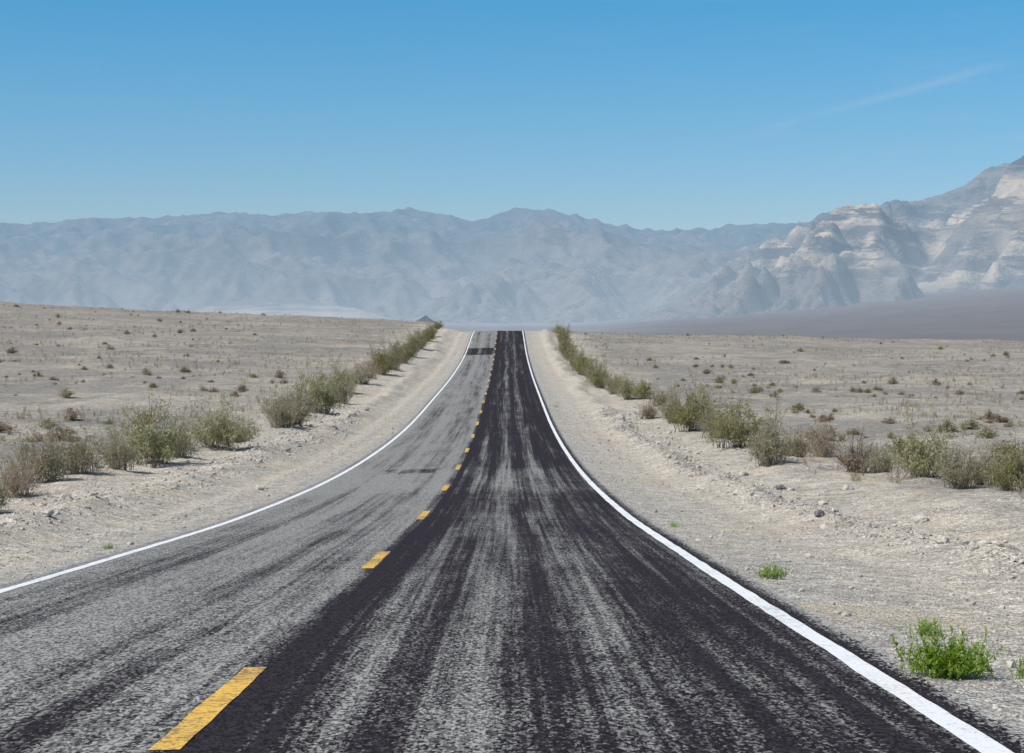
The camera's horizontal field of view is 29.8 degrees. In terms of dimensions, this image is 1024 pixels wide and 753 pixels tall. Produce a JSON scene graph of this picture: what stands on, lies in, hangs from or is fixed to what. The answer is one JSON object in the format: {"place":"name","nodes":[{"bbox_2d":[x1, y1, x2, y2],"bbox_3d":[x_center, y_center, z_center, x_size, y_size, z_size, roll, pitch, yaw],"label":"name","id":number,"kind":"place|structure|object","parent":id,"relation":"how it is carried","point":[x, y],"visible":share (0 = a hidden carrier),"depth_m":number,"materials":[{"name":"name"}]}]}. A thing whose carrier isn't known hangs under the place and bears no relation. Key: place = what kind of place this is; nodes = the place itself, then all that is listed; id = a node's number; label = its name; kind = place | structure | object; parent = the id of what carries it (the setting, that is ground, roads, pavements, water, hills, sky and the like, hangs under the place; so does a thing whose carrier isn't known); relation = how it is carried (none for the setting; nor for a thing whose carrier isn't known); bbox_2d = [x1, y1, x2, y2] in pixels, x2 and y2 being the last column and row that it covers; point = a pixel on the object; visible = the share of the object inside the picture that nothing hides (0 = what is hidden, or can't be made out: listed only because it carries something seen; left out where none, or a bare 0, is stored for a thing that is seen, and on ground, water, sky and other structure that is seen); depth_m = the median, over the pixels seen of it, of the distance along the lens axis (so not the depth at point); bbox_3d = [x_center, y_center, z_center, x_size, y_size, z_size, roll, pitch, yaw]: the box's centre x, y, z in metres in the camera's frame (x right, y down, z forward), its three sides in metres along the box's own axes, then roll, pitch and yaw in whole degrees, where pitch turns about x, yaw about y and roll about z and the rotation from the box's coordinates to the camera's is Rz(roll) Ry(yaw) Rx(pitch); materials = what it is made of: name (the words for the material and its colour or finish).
{"place":"outdoors","nodes":[
{"label":"outdoors","id":0,"kind":"place"},
{"bbox_2d":[189,297,410,321],"bbox_3d":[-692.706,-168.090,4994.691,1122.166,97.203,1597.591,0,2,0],"label":"sand dunes","id":1,"kind":"structure","parent":0,"point":[276,306],"depth_m":5069.47,"materials":[{"name":"sand"}]},
{"bbox_2d":[0,206,810,321],"bbox_3d":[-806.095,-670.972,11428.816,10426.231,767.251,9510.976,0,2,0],"label":"mountain range","id":2,"kind":"structure","parent":0,"point":[398,263],"depth_m":9586.20,"materials":[{"name":"stone"}]},
{"bbox_2d":[417,315,436,322],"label":"butte","id":3,"kind":"object","parent":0,"point":[425,318],"visible":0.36,"depth_m":2889.48,"materials":[{"name":"stone"}]},
{"bbox_2d":[0,331,1023,752],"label":"road","id":4,"kind":"structure","parent":0,"point":[474,555],"depth_m":13.58,"materials":[{"name":"asphalt"}]},
{"bbox_2d":[0,301,1023,729],"bbox_3d":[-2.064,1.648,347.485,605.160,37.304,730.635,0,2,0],"label":"ground","id":5,"kind":"structure","parent":0,"point":[410,387],"depth_m":81.99,"materials":[{"name":"gravel"}]},
{"bbox_2d":[0,422,16,431],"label":"desert scrub","id":6,"kind":"object","parent":5,"relation":"on","point":[6,428],"visible":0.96,"depth_m":75.27,"materials":[{"name":"plant"}]},
{"bbox_2d":[0,473,18,508],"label":"roadside shrub","id":7,"kind":"object","parent":5,"relation":"on","point":[2,495],"visible":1,"depth_m":36.50,"materials":[{"name":"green plant"}]},
{"bbox_2d":[5,347,17,353],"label":"desert scrub","id":8,"kind":"object","parent":5,"relation":"on","point":[11,351],"visible":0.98,"depth_m":178.14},
{"bbox_2d":[0,439,47,497],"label":"roadside shrub","id":9,"kind":"object","parent":5,"relation":"on","point":[17,479],"visible":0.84,"depth_m":42.84,"materials":[{"name":"plant"}]},
{"bbox_2d":[30,432,59,441],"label":"desert scrub","id":10,"kind":"object","parent":5,"relation":"on","point":[40,436],"visible":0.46,"depth_m":69.91,"materials":[{"name":"plant"}]},
{"bbox_2d":[40,510,52,515],"bbox_3d":[-7.945,2.342,32.928,0.195,0.124,0.201,1,2,19],"label":"rock","id":11,"kind":"object","parent":5,"relation":"on","point":[47,512],"visible":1,"depth_m":32.86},
{"bbox_2d":[0,418,97,482],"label":"roadside shrub","id":12,"kind":"object","parent":5,"relation":"on","point":[50,460],"visible":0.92,"depth_m":49.19,"materials":[{"name":"green plant"}]},
{"bbox_2d":[36,417,62,428],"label":"desert scrub","id":13,"kind":"object","parent":5,"relation":"on","point":[45,423],"visible":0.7,"depth_m":79.25,"materials":[{"name":"green plant"}]},
{"bbox_2d":[44,425,74,440],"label":"desert scrub","id":14,"kind":"object","parent":5,"relation":"on","point":[61,432],"visible":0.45,"depth_m":71.31,"materials":[{"name":"plant"}]},
{"bbox_2d":[56,386,74,397],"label":"desert scrub","id":15,"kind":"object","parent":5,"relation":"on","point":[65,393],"visible":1,"depth_m":112.29,"materials":[{"name":"green plant"}]},
{"bbox_2d":[62,424,77,433],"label":"desert scrub","id":16,"kind":"object","parent":5,"relation":"on","point":[71,429],"visible":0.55,"depth_m":77.02,"materials":[{"name":"brown plant"}]},
{"bbox_2d":[62,432,80,441],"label":"desert scrub","id":17,"kind":"object","parent":5,"relation":"on","point":[73,437],"visible":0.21,"depth_m":69.96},
{"bbox_2d":[61,406,83,419],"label":"desert scrub","id":18,"kind":"object","parent":5,"relation":"on","point":[71,413],"visible":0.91,"depth_m":87.16,"materials":[{"name":"plant"}]},
{"bbox_2d":[32,413,116,474],"bbox_3d":[-11.834,1.834,51.931,2.335,1.709,1.888,-1,2,-26],"label":"roadside shrub","id":19,"kind":"object","parent":5,"relation":"on","point":[74,455],"visible":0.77,"depth_m":51.76,"materials":[{"name":"green plant"}]},
{"bbox_2d":[90,417,146,470],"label":"roadside shrub","id":20,"kind":"object","parent":5,"relation":"on","point":[123,457],"visible":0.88,"depth_m":53.66,"materials":[{"name":"green plant"}]},
{"bbox_2d":[128,410,158,423],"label":"desert scrub","id":21,"kind":"object","parent":5,"relation":"on","point":[144,416],"visible":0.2,"depth_m":84.39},
{"bbox_2d":[141,367,151,374],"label":"desert scrub","id":22,"kind":"object","parent":5,"relation":"on","point":[145,370],"visible":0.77,"depth_m":146.03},
{"bbox_2d":[96,391,204,467],"bbox_3d":[-10.941,1.562,58.426,3.288,2.266,3.019,1,2,31],"label":"roadside shrub","id":23,"kind":"object","parent":5,"relation":"on","point":[156,449],"visible":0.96,"depth_m":58.00,"materials":[{"name":"green plant"}]},
{"bbox_2d":[145,409,206,458],"bbox_3d":[-10.657,1.758,61.172,2.017,1.677,1.631,-1,2,-21],"label":"roadside shrub","id":24,"kind":"object","parent":5,"relation":"on","point":[184,447],"visible":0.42,"depth_m":61.01,"materials":[{"name":"brown plant"}]},
{"bbox_2d":[178,366,191,372],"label":"desert scrub","id":25,"kind":"object","parent":5,"relation":"on","point":[187,370],"visible":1,"depth_m":149.08,"materials":[{"name":"green plant"}]},
{"bbox_2d":[168,394,262,450],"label":"roadside shrub","id":26,"kind":"object","parent":5,"relation":"on","point":[218,433],"visible":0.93,"depth_m":66.66,"materials":[{"name":"green plant"}]},
{"bbox_2d":[234,384,248,391],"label":"desert scrub","id":27,"kind":"object","parent":5,"relation":"on","point":[242,387],"visible":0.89,"depth_m":123.65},
{"bbox_2d":[229,413,259,441],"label":"roadside shrub","id":28,"kind":"object","parent":5,"relation":"on","point":[250,431],"visible":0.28,"depth_m":73.53,"materials":[{"name":"brown plant"}]},
{"bbox_2d":[273,369,285,377],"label":"desert scrub","id":29,"kind":"object","parent":5,"relation":"on","point":[279,373],"visible":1,"depth_m":142.86,"materials":[{"name":"plant"}]},
{"bbox_2d":[250,381,313,428],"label":"roadside shrub","id":30,"kind":"object","parent":5,"relation":"on","point":[277,415],"visible":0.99,"depth_m":85.79,"materials":[{"name":"green plant"}]},
{"bbox_2d":[253,369,335,425],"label":"roadside shrub","id":31,"kind":"object","parent":5,"relation":"on","point":[303,414],"visible":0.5,"depth_m":87.73,"materials":[{"name":"green plant"}]},
{"bbox_2d":[292,354,350,414],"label":"roadside shrub","id":32,"kind":"object","parent":5,"relation":"on","point":[329,397],"visible":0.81,"depth_m":101.59,"materials":[{"name":"green plant"}]},
{"bbox_2d":[318,361,364,403],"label":"roadside shrub","id":33,"kind":"object","parent":5,"relation":"on","point":[346,386],"visible":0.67,"depth_m":113.97,"materials":[{"name":"green plant"}]},
{"bbox_2d":[327,364,360,390],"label":"roadside shrub","id":34,"kind":"object","parent":5,"relation":"on","point":[337,372],"visible":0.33,"depth_m":127.47,"materials":[{"name":"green plant"}]},
{"bbox_2d":[343,358,378,383],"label":"roadside shrub","id":35,"kind":"object","parent":5,"relation":"on","point":[356,371],"visible":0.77,"depth_m":142.94,"materials":[{"name":"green plant"}]},
{"bbox_2d":[349,353,382,378],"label":"roadside shrub","id":36,"kind":"object","parent":5,"relation":"on","point":[374,368],"visible":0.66,"depth_m":150.55,"materials":[{"name":"plant"}]},
{"bbox_2d":[364,341,398,374],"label":"roadside shrub","id":37,"kind":"object","parent":5,"relation":"on","point":[381,359],"visible":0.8,"depth_m":159.61,"materials":[{"name":"green plant"}]},
{"bbox_2d":[371,338,411,369],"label":"roadside shrub","id":38,"kind":"object","parent":5,"relation":"on","point":[396,357],"visible":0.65,"depth_m":170.59,"materials":[{"name":"green plant"}]},
{"bbox_2d":[384,338,418,363],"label":"roadside shrub","id":39,"kind":"object","parent":5,"relation":"on","point":[408,352],"visible":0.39,"depth_m":186.14,"materials":[{"name":"green plant"}]},
{"bbox_2d":[401,333,421,356],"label":"roadside shrub","id":40,"kind":"object","parent":5,"relation":"on","point":[412,346],"visible":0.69,"depth_m":200.24,"materials":[{"name":"green plant"}]},
{"bbox_2d":[403,328,437,348],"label":"roadside shrub","id":41,"kind":"object","parent":5,"relation":"on","point":[423,342],"visible":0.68,"depth_m":220.67,"materials":[{"name":"green plant"}]},
{"bbox_2d":[419,322,437,341],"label":"roadside shrub","id":42,"kind":"object","parent":5,"relation":"on","point":[428,332],"visible":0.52,"depth_m":238.09,"materials":[{"name":"green plant"}]},
{"bbox_2d":[424,321,437,335],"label":"roadside shrub","id":43,"kind":"object","parent":5,"relation":"on","point":[433,329],"visible":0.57,"depth_m":252.10,"materials":[{"name":"green plant"}]},
{"bbox_2d":[432,320,443,328],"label":"roadside shrub","id":44,"kind":"object","parent":5,"relation":"on","point":[437,325],"visible":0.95,"depth_m":278.35,"materials":[{"name":"green plant"}]},
{"bbox_2d":[0,304,1023,485],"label":"scrub","id":45,"kind":"object","parent":5,"relation":"on","point":[653,359],"visible":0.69,"depth_m":153.93,"materials":[{"name":"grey plant"}]},
{"bbox_2d":[548,322,566,333],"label":"roadside shrub","id":46,"kind":"object","parent":5,"relation":"on","point":[554,329],"visible":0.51,"depth_m":281.92,"materials":[{"name":"green plant"}]},
{"bbox_2d":[552,322,569,337],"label":"roadside shrub","id":47,"kind":"object","parent":5,"relation":"on","point":[559,330],"visible":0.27,"depth_m":256.04,"materials":[{"name":"green plant"}]},
{"bbox_2d":[556,324,572,345],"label":"roadside shrub","id":48,"kind":"object","parent":5,"relation":"on","point":[566,337],"visible":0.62,"depth_m":240.88,"materials":[{"name":"green plant"}]},
{"bbox_2d":[554,339,578,360],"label":"roadside shrub","id":49,"kind":"object","parent":5,"relation":"on","point":[567,354],"visible":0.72,"depth_m":206.39,"materials":[{"name":"green plant"}]},
{"bbox_2d":[554,329,578,353],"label":"roadside shrub","id":50,"kind":"object","parent":5,"relation":"on","point":[561,345],"visible":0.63,"depth_m":223.40,"materials":[{"name":"green plant"}]},
{"bbox_2d":[565,343,595,367],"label":"roadside shrub","id":51,"kind":"object","parent":5,"relation":"on","point":[571,361],"visible":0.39,"depth_m":188.12,"materials":[{"name":"green plant"}]},
{"bbox_2d":[567,347,594,374],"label":"roadside shrub","id":52,"kind":"object","parent":5,"relation":"on","point":[577,368],"visible":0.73,"depth_m":173.07,"materials":[{"name":"green plant"}]},
{"bbox_2d":[579,355,608,382],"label":"roadside shrub","id":53,"kind":"object","parent":5,"relation":"on","point":[594,368],"visible":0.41,"depth_m":159.12,"materials":[{"name":"green plant"}]},
{"bbox_2d":[582,356,617,388],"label":"roadside shrub","id":54,"kind":"object","parent":5,"relation":"on","point":[597,379],"visible":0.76,"depth_m":146.86,"materials":[{"name":"green plant"}]},
{"bbox_2d":[600,361,630,394],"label":"roadside shrub","id":55,"kind":"object","parent":5,"relation":"on","point":[609,386],"visible":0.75,"depth_m":135.17,"materials":[{"name":"green plant"}]},
{"bbox_2d":[612,369,638,399],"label":"roadside shrub","id":56,"kind":"object","parent":5,"relation":"on","point":[626,387],"visible":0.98,"depth_m":126.98,"materials":[{"name":"green plant"}]},
{"bbox_2d":[628,397,661,418],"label":"roadside shrub","id":57,"kind":"object","parent":5,"relation":"on","point":[648,412],"visible":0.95,"depth_m":105.05,"materials":[{"name":"plant"}]},
{"bbox_2d":[629,372,660,398],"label":"roadside shrub","id":58,"kind":"object","parent":5,"relation":"on","point":[642,392],"visible":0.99,"depth_m":126.24,"materials":[{"name":"green plant"}]},
{"bbox_2d":[643,382,674,405],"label":"roadside shrub","id":59,"kind":"object","parent":5,"relation":"on","point":[657,397],"visible":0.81,"depth_m":116.56,"materials":[{"name":"green plant"}]},
{"bbox_2d":[654,377,686,423],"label":"roadside shrub","id":60,"kind":"object","parent":5,"relation":"on","point":[671,406],"visible":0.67,"depth_m":97.69,"materials":[{"name":"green plant"}]},
{"bbox_2d":[660,374,735,432],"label":"roadside shrub","id":61,"kind":"object","parent":5,"relation":"on","point":[683,419],"visible":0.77,"depth_m":88.10,"materials":[{"name":"green plant"}]},
{"bbox_2d":[687,389,745,438],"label":"roadside shrub","id":62,"kind":"object","parent":5,"relation":"on","point":[707,424],"visible":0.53,"depth_m":82.90,"materials":[{"name":"green plant"}]},
{"bbox_2d":[703,392,783,447],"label":"roadside shrub","id":63,"kind":"object","parent":5,"relation":"on","point":[738,425],"visible":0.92,"depth_m":73.53,"materials":[{"name":"green plant"}]},
{"bbox_2d":[747,385,762,393],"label":"desert scrub","id":64,"kind":"object","parent":5,"relation":"on","point":[754,389],"visible":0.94,"depth_m":136.78,"materials":[{"name":"green plant"}]},
{"bbox_2d":[727,395,801,466],"bbox_3d":[8.157,1.743,61.157,2.031,2.310,2.835,0,2,-9],"label":"roadside shrub","id":65,"kind":"object","parent":5,"relation":"on","point":[771,447],"visible":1,"depth_m":60.95,"materials":[{"name":"green plant"}]},
{"bbox_2d":[752,562,792,579],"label":"green weed","id":66,"kind":"object","parent":5,"relation":"on","point":[766,572],"visible":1,"depth_m":19.27,"materials":[{"name":"green plant"}]},
{"bbox_2d":[776,484,785,489],"bbox_3d":[6.961,2.870,49.873,0.263,0.164,0.256,0,2,0],"label":"rock","id":67,"kind":"object","parent":5,"relation":"on","point":[780,486],"visible":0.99,"depth_m":49.78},
{"bbox_2d":[787,402,807,410],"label":"desert scrub","id":68,"kind":"object","parent":5,"relation":"on","point":[800,406],"visible":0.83,"depth_m":110.64,"materials":[{"name":"green plant"}]},
{"bbox_2d":[780,422,819,457],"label":"roadside shrub","id":69,"kind":"object","parent":5,"relation":"on","point":[801,448],"visible":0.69,"depth_m":64.34,"materials":[{"name":"green plant"}]},
{"bbox_2d":[801,426,820,439],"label":"desert scrub","id":70,"kind":"object","parent":5,"relation":"on","point":[812,429],"visible":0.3,"depth_m":81.17,"materials":[{"name":"brown plant"}]},
{"bbox_2d":[808,386,822,392],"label":"desert scrub","id":71,"kind":"object","parent":5,"relation":"on","point":[816,389],"visible":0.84,"depth_m":139.09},
{"bbox_2d":[814,510,824,516],"bbox_3d":[5.215,2.322,32.663,0.186,0.115,0.178,-1,2,-23],"label":"rock","id":72,"kind":"object","parent":5,"relation":"on","point":[818,513],"visible":1,"depth_m":32.60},
{"bbox_2d":[796,412,850,457],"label":"roadside shrub","id":73,"kind":"object","parent":5,"relation":"on","point":[823,446],"visible":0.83,"depth_m":68.57,"materials":[{"name":"plant"}]},
{"bbox_2d":[814,414,833,421],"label":"desert scrub","id":74,"kind":"object","parent":5,"relation":"on","point":[820,419],"visible":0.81,"depth_m":97.83,"materials":[{"name":"plant"}]},
{"bbox_2d":[819,425,842,439],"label":"desert scrub","id":75,"kind":"object","parent":5,"relation":"on","point":[832,435],"visible":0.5,"depth_m":79.11,"materials":[{"name":"plant"}]},
{"bbox_2d":[842,485,853,489],"bbox_3d":[8.618,2.867,49.470,0.281,0.194,0.314,-1,2,-35],"label":"rock","id":76,"kind":"object","parent":5,"relation":"on","point":[847,487],"visible":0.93,"depth_m":49.36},
{"bbox_2d":[843,427,860,434],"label":"desert scrub","id":77,"kind":"object","parent":5,"relation":"on","point":[855,430],"visible":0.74,"depth_m":85.05,"materials":[{"name":"plant"}]},
{"bbox_2d":[824,425,896,472],"bbox_3d":[10.147,2.152,57.145,2.306,1.529,2.364,1,2,40],"label":"roadside shrub","id":78,"kind":"object","parent":5,"relation":"on","point":[853,462],"visible":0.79,"depth_m":57.16,"materials":[{"name":"plant"}]},
{"bbox_2d":[856,436,900,473],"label":"roadside shrub","id":79,"kind":"object","parent":5,"relation":"on","point":[884,466],"visible":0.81,"depth_m":55.98,"materials":[{"name":"green plant"}]},
{"bbox_2d":[878,416,900,423],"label":"desert scrub","id":80,"kind":"object","parent":5,"relation":"on","point":[890,420],"visible":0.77,"depth_m":95.16,"materials":[{"name":"plant"}]},
{"bbox_2d":[887,376,898,383],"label":"desert scrub","id":81,"kind":"object","parent":5,"relation":"on","point":[894,380],"visible":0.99,"depth_m":152.58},
{"bbox_2d":[885,436,905,453],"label":"desert scrub","id":82,"kind":"object","parent":5,"relation":"on","point":[900,443],"visible":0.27,"depth_m":68.79,"materials":[{"name":"green plant"}]},
{"bbox_2d":[872,394,968,478],"bbox_3d":[11.397,1.703,53.868,2.806,2.385,2.494,0,2,8],"label":"roadside shrub","id":83,"kind":"object","parent":5,"relation":"on","point":[913,459],"visible":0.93,"depth_m":53.74,"materials":[{"name":"green plant"}]},
{"bbox_2d":[913,514,929,522],"bbox_3d":[7.841,2.733,36.818,0.330,0.203,0.332,0,2,0],"label":"rock","id":84,"kind":"object","parent":5,"relation":"on","point":[919,518],"visible":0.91,"depth_m":36.71,"materials":[{"name":"stone"}]},
{"bbox_2d":[897,614,949,635],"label":"green weed","id":85,"kind":"object","parent":5,"relation":"on","point":[927,627],"visible":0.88,"depth_m":13.68,"materials":[{"name":"green plant"}]},
{"bbox_2d":[929,377,943,384],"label":"desert scrub","id":86,"kind":"object","parent":5,"relation":"on","point":[936,382],"visible":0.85,"depth_m":153.36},
{"bbox_2d":[934,536,948,543],"bbox_3d":[5.561,2.116,24.911,0.191,0.120,0.178,1,2,29],"label":"rock","id":87,"kind":"object","parent":5,"relation":"on","point":[940,539],"visible":1,"depth_m":24.85,"materials":[{"name":"stone"}]},
{"bbox_2d":[931,418,960,431],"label":"desert scrub","id":88,"kind":"object","parent":5,"relation":"on","point":[946,426],"visible":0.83,"depth_m":84.67,"materials":[{"name":"green plant"}]},
{"bbox_2d":[889,624,1006,679],"bbox_3d":[2.506,1.587,11.156,0.626,0.306,0.556,1,2,40],"label":"green weed","id":89,"kind":"object","parent":5,"relation":"on","point":[952,661],"visible":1,"depth_m":11.06,"materials":[{"name":"green plant"}]},
{"bbox_2d":[922,431,992,489],"bbox_3d":[11.310,2.138,48.932,1.853,1.519,2.190,-1,2,-21],"label":"roadside shrub","id":90,"kind":"object","parent":5,"relation":"on","point":[956,475],"visible":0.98,"depth_m":48.70,"materials":[{"name":"green plant"}]},
{"bbox_2d":[956,418,982,429],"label":"desert scrub","id":91,"kind":"object","parent":5,"relation":"on","point":[973,424],"visible":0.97,"depth_m":86.32,"materials":[{"name":"green plant"}]},
{"bbox_2d":[961,436,1004,485],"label":"roadside shrub","id":92,"kind":"object","parent":5,"relation":"on","point":[982,482],"visible":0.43,"depth_m":49.83,"materials":[{"name":"green plant"}]},
{"bbox_2d":[975,424,999,438],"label":"desert scrub","id":93,"kind":"object","parent":5,"relation":"on","point":[987,432],"visible":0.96,"depth_m":78.99,"materials":[{"name":"green plant"}]},
{"bbox_2d":[980,410,1002,419],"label":"desert scrub","id":94,"kind":"object","parent":5,"relation":"on","point":[989,414],"visible":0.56,"depth_m":100.41,"materials":[{"name":"plant"}]},
{"bbox_2d":[975,417,1023,492],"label":"roadside shrub","id":95,"kind":"object","parent":5,"relation":"on","point":[1016,463],"visible":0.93,"depth_m":47.64,"materials":[{"name":"green plant"}]},
{"bbox_2d":[988,415,1010,422],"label":"desert scrub","id":96,"kind":"object","parent":5,"relation":"on","point":[1000,419],"visible":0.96,"depth_m":98.56,"materials":[{"name":"plant"}]},
{"bbox_2d":[987,439,1020,453],"bbox_3d":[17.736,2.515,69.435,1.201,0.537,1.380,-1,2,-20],"label":"desert scrub","id":97,"kind":"object","parent":5,"relation":"on","point":[1001,442],"visible":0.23,"depth_m":69.46,"materials":[{"name":"green plant"}]},
{"bbox_2d":[1002,648,1023,679],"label":"green weed","id":98,"kind":"object","parent":5,"relation":"on","point":[1020,673],"visible":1,"depth_m":11.11,"materials":[{"name":"green plant"}]},
{"bbox_2d":[1008,468,1023,503],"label":"roadside shrub","id":99,"kind":"object","parent":5,"relation":"on","point":[1022,491],"visible":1,"depth_m":36.80,"materials":[{"name":"green plant"}]},
{"bbox_2d":[0,0,1023,230],"label":"sky","id":100,"kind":"structure","parent":0,"point":[667,115],"materials":[{"name":"blue"}]},
{"bbox_2d":[399,240,784,323],"bbox_3d":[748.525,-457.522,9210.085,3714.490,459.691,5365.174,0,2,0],"label":"foothills","id":101,"kind":"structure","parent":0,"point":[567,297],"depth_m":7946.31,"materials":[{"name":"stone"}]},
{"bbox_2d":[440,288,1023,340],"bbox_3d":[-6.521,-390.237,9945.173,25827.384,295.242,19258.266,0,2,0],"label":"valley floor","id":102,"kind":"structure","parent":0,"point":[996,314],"depth_m":3030.35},
{"bbox_2d":[626,155,1023,321],"bbox_3d":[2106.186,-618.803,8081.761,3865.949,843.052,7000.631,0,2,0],"label":"banded mountain","id":103,"kind":"structure","parent":0,"point":[969,235],"depth_m":6176.86,"materials":[{"name":"stone"}]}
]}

